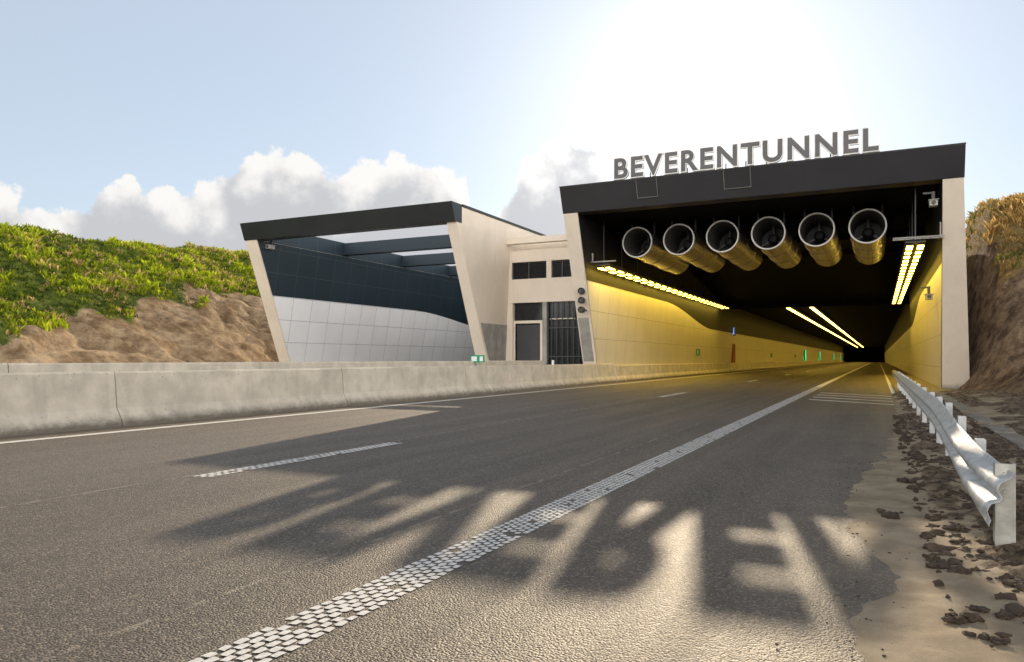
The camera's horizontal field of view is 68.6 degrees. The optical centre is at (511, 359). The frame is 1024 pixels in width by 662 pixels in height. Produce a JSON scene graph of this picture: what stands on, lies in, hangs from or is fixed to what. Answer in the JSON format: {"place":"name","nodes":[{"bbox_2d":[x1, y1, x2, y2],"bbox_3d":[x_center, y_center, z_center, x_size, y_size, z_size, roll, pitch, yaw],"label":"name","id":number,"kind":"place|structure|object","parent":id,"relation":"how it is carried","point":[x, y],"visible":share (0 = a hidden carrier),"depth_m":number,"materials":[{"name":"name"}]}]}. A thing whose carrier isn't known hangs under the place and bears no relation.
{"place":"outdoors","nodes":[
{"label":"outdoors","id":0,"kind":"place"},
{"bbox_2d":[0,229,278,362],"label":"earth bank","id":1,"kind":"structure","parent":0,"point":[233,327],"depth_m":40.54,"materials":[{"name":"soil"}]},
{"bbox_2d":[0,222,259,344],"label":"hillside grass","id":2,"kind":"structure","parent":1,"relation":"on","point":[143,282],"depth_m":43.14,"materials":[{"name":"green plant"}]},
{"bbox_2d":[0,362,991,661],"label":"road","id":3,"kind":"structure","parent":0,"point":[140,544],"depth_m":4.88,"materials":[{"name":"grey asphalt"}]},
{"bbox_2d":[0,364,616,437],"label":"concrete barrier","id":4,"kind":"object","parent":3,"relation":"on","point":[42,403],"visible":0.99,"depth_m":14.39,"materials":[{"name":"grey concrete"}]},
{"bbox_2d":[0,362,894,661],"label":"road markings","id":5,"kind":"object","parent":3,"relation":"on","point":[256,642],"visible":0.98,"depth_m":4.28,"materials":[{"name":"paint"}]},
{"bbox_2d":[614,360,844,381],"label":"concrete barrier","id":6,"kind":"object","parent":3,"relation":"on","point":[625,373],"visible":0.91,"depth_m":49.51,"materials":[{"name":"concrete"}]},
{"bbox_2d":[559,142,969,388],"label":"road tunnel portal","id":7,"kind":"object","parent":3,"relation":"on","point":[623,321],"visible":0.78,"depth_m":33.53,"materials":[{"name":"beige concrete"}]},
{"bbox_2d":[578,297,584,303],"bbox_3d":[3.059,-2.500,32.164,0.280,0.280,0.700,0,0,26],"label":"loudspeaker","id":8,"kind":"object","parent":7,"relation":"attached to","point":[581,300],"visible":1,"depth_m":31.89,"materials":[{"name":"metal"}]},
{"bbox_2d":[578,288,584,293],"bbox_3d":[3.059,-2.900,32.164,0.280,0.280,0.700,0,0,26],"label":"loudspeaker","id":9,"kind":"object","parent":7,"relation":"attached to","point":[581,290],"visible":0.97,"depth_m":31.88,"materials":[{"name":"metal"}]},
{"bbox_2d":[578,306,586,312],"bbox_3d":[3.059,-2.100,32.164,0.280,0.280,0.700,0,0,26],"label":"loudspeaker","id":10,"kind":"object","parent":7,"relation":"attached to","point":[581,309],"visible":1,"depth_m":31.89,"materials":[{"name":"metal"}]},
{"bbox_2d":[591,253,615,262],"bbox_3d":[3.860,-4.300,31.752,1.100,0.400,0.060,0,0,26],"label":"cable tray","id":11,"kind":"object","parent":7,"relation":"attached to","point":[601,261],"visible":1,"depth_m":31.79,"materials":[{"name":"metal"}]},
{"bbox_2d":[622,222,688,273],"bbox_3d":[6.848,-5.110,35.028,1.320,1.620,7.030,0,0,26],"label":"jet fan","id":12,"kind":"object","parent":7,"relation":"hanging from","point":[644,245],"visible":0.91,"depth_m":33.28},
{"bbox_2d":[595,221,731,308],"bbox_3d":[10.332,-4.870,45.250,0.630,2.060,29.600,0,0,26],"label":"tunnel light row","id":13,"kind":"object","parent":7,"relation":"hanging from","point":[621,271],"visible":0.94,"depth_m":38.05,"materials":[{"name":"yellow"}]},
{"bbox_2d":[663,219,724,271],"bbox_3d":[8.437,-5.110,34.253,1.320,1.620,7.030,0,0,26],"label":"jet fan","id":14,"kind":"object","parent":7,"relation":"hanging from","point":[684,242],"visible":0.94,"depth_m":32.62},
{"bbox_2d":[731,344,734,362],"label":"emergency door","id":15,"kind":"structure","parent":7,"relation":"attached to","point":[733,354],"depth_m":64.64,"materials":[{"name":"metal"}]},
{"bbox_2d":[706,215,762,270],"bbox_3d":[10.027,-5.110,33.478,1.320,1.620,7.030,0,0,26],"label":"jet fan","id":16,"kind":"object","parent":7,"relation":"hanging from","point":[731,242],"visible":0.98,"depth_m":31.88},
{"bbox_2d":[614,127,879,179],"bbox_3d":[8.186,-7.375,27.391,9.500,0.950,0.205,0,0,26],"label":"tunnel name sign","id":17,"kind":"object","parent":7,"relation":"on","point":[820,140],"visible":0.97,"depth_m":27.29,"materials":[{"name":"metal"}]},
{"bbox_2d":[751,212,801,268],"bbox_3d":[11.616,-5.110,32.703,1.320,1.620,7.030,0,0,26],"label":"jet fan","id":18,"kind":"object","parent":7,"relation":"hanging from","point":[773,239],"visible":1,"depth_m":31.13},
{"bbox_2d":[798,208,842,266],"bbox_3d":[13.205,-5.110,31.928,1.320,1.620,7.030,0,0,26],"label":"jet fan","id":19,"kind":"object","parent":7,"relation":"hanging from","point":[818,233],"visible":1,"depth_m":30.39},
{"bbox_2d":[787,307,857,346],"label":"tunnel light row","id":20,"kind":"object","parent":7,"relation":"hanging from","point":[796,311],"visible":0.94,"depth_m":83.75,"materials":[{"name":"white"}]},
{"bbox_2d":[810,307,862,346],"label":"tunnel light row","id":21,"kind":"object","parent":7,"relation":"hanging from","point":[822,314],"visible":0.95,"depth_m":82.14,"materials":[{"name":"white"}]},
{"bbox_2d":[848,204,886,264],"bbox_3d":[14.794,-5.110,31.153,1.320,1.620,7.030,0,0,26],"label":"jet fan","id":22,"kind":"object","parent":7,"relation":"hanging from","point":[867,228],"visible":1,"depth_m":29.61},
{"bbox_2d":[891,188,925,304],"bbox_3d":[20.585,-4.870,39.582,0.630,2.060,30.800,0,0,26],"label":"tunnel light row","id":23,"kind":"object","parent":7,"relation":"hanging from","point":[911,254],"visible":0.98,"depth_m":31.13,"materials":[{"name":"yellow"}]},
{"bbox_2d":[893,222,944,240],"bbox_3d":[13.880,-4.350,25.663,1.550,0.500,0.500,0,0,26],"label":"cable tray","id":24,"kind":"object","parent":7,"relation":"attached to","point":[915,237],"visible":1,"depth_m":25.57,"materials":[{"name":"metal"}]},
{"bbox_2d":[920,286,932,299],"bbox_3d":[15.943,-2.545,28.867,0.450,0.510,0.470,0,0,26],"label":"security camera","id":25,"kind":"object","parent":7,"relation":"attached to","point":[928,296],"visible":1,"depth_m":28.86,"materials":[{"name":"metal"}]},
{"bbox_2d":[923,191,938,207],"bbox_3d":[13.968,-5.345,25.047,0.450,0.510,0.470,0,0,26],"label":"security camera","id":26,"kind":"object","parent":7,"relation":"attached to","point":[933,201],"visible":1,"depth_m":24.94,"materials":[{"name":"metal"}]},
{"bbox_2d":[0,0,1023,265],"label":"sky","id":27,"kind":"structure","parent":0,"point":[170,123],"materials":[{"name":"blue"}]},
{"bbox_2d":[843,389,1023,661],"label":"sand verge","id":28,"kind":"structure","parent":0,"point":[916,629],"depth_m":4.19,"materials":[{"name":"beige sand"}]},
{"bbox_2d":[775,414,1023,660],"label":"mud clods","id":29,"kind":"object","parent":28,"relation":"on","point":[1011,610],"visible":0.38,"depth_m":4.36,"materials":[{"name":"brown soil"}]},
{"bbox_2d":[893,428,918,431],"bbox_3d":[5.992,1.081,11.430,0.350,0.039,0.400,0,0,26],"label":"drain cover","id":30,"kind":"object","parent":28,"relation":"on","point":[905,429],"visible":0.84,"depth_m":11.33,"materials":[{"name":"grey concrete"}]},
{"bbox_2d":[935,393,1023,451],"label":"concrete edge strip","id":31,"kind":"object","parent":28,"relation":"on","point":[1008,436],"visible":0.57,"depth_m":11.37,"materials":[{"name":"grey concrete"}]},
{"bbox_2d":[960,202,1023,394],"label":"earth bank","id":32,"kind":"structure","parent":0,"point":[996,334],"depth_m":28.14,"materials":[{"name":"soil"}]},
{"bbox_2d":[965,192,1023,290],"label":"hillside grass","id":33,"kind":"structure","parent":32,"relation":"on","point":[1015,202],"depth_m":30.98,"materials":[{"name":"green plant"}]},
{"label":"road","id":34,"kind":"structure","parent":0,"visible":0},
{"bbox_2d":[0,360,542,372],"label":"concrete barrier","id":35,"kind":"object","parent":34,"relation":"on","point":[48,367],"visible":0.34,"depth_m":17.39,"materials":[{"name":"grey concrete"}]},
{"bbox_2d":[240,201,544,361],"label":"road tunnel portal","id":36,"kind":"object","parent":34,"relation":"on","point":[325,300],"visible":0.59,"depth_m":41.91,"materials":[{"name":"beige concrete"}]},
{"bbox_2d":[266,240,275,249],"bbox_3d":[-12.327,-5.895,38.428,0.450,0.510,0.470,0,0,26],"label":"security camera","id":37,"kind":"object","parent":36,"relation":"attached to","point":[270,246],"visible":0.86,"depth_m":38.45,"materials":[{"name":"metal"}]},
{"bbox_2d":[470,355,484,365],"bbox_3d":[-1.292,0.475,28.375,0.600,1.250,0.085,0,0,26],"label":"emergency exit sign","id":38,"kind":"object","parent":34,"relation":"on","point":[477,358],"visible":0.84,"depth_m":28.34,"materials":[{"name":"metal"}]},
{"bbox_2d":[506,234,574,360],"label":"facade","id":39,"kind":"structure","parent":34,"relation":"on","point":[548,249],"depth_m":37.04,"materials":[{"name":"beige concrete"}]},
{"bbox_2d":[512,260,571,279],"bbox_3d":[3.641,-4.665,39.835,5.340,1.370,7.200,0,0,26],"label":"louvres","id":40,"kind":"object","parent":39,"relation":"on","point":[533,270],"visible":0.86,"depth_m":37.14,"materials":[{"name":"metal"}]},
{"bbox_2d":[514,301,582,364],"bbox_3d":[2.268,-0.850,36.667,4.830,3.900,0.300,0,0,26],"label":"entrance","id":41,"kind":"object","parent":39,"relation":"attached to","point":[547,333],"visible":0.53,"depth_m":36.88,"materials":[{"name":"grey metal"}]},
{"label":"ground","id":42,"kind":"structure","parent":0,"visible":0},
{"bbox_2d":[892,370,1015,545],"bbox_3d":[9.526,0.821,18.134,0.215,0.758,31.050,0,0,26],"label":"guardrail","id":43,"kind":"object","parent":42,"relation":"on","point":[987,479],"visible":0.87,"depth_m":4.98,"materials":[{"name":"metal"}]}
]}

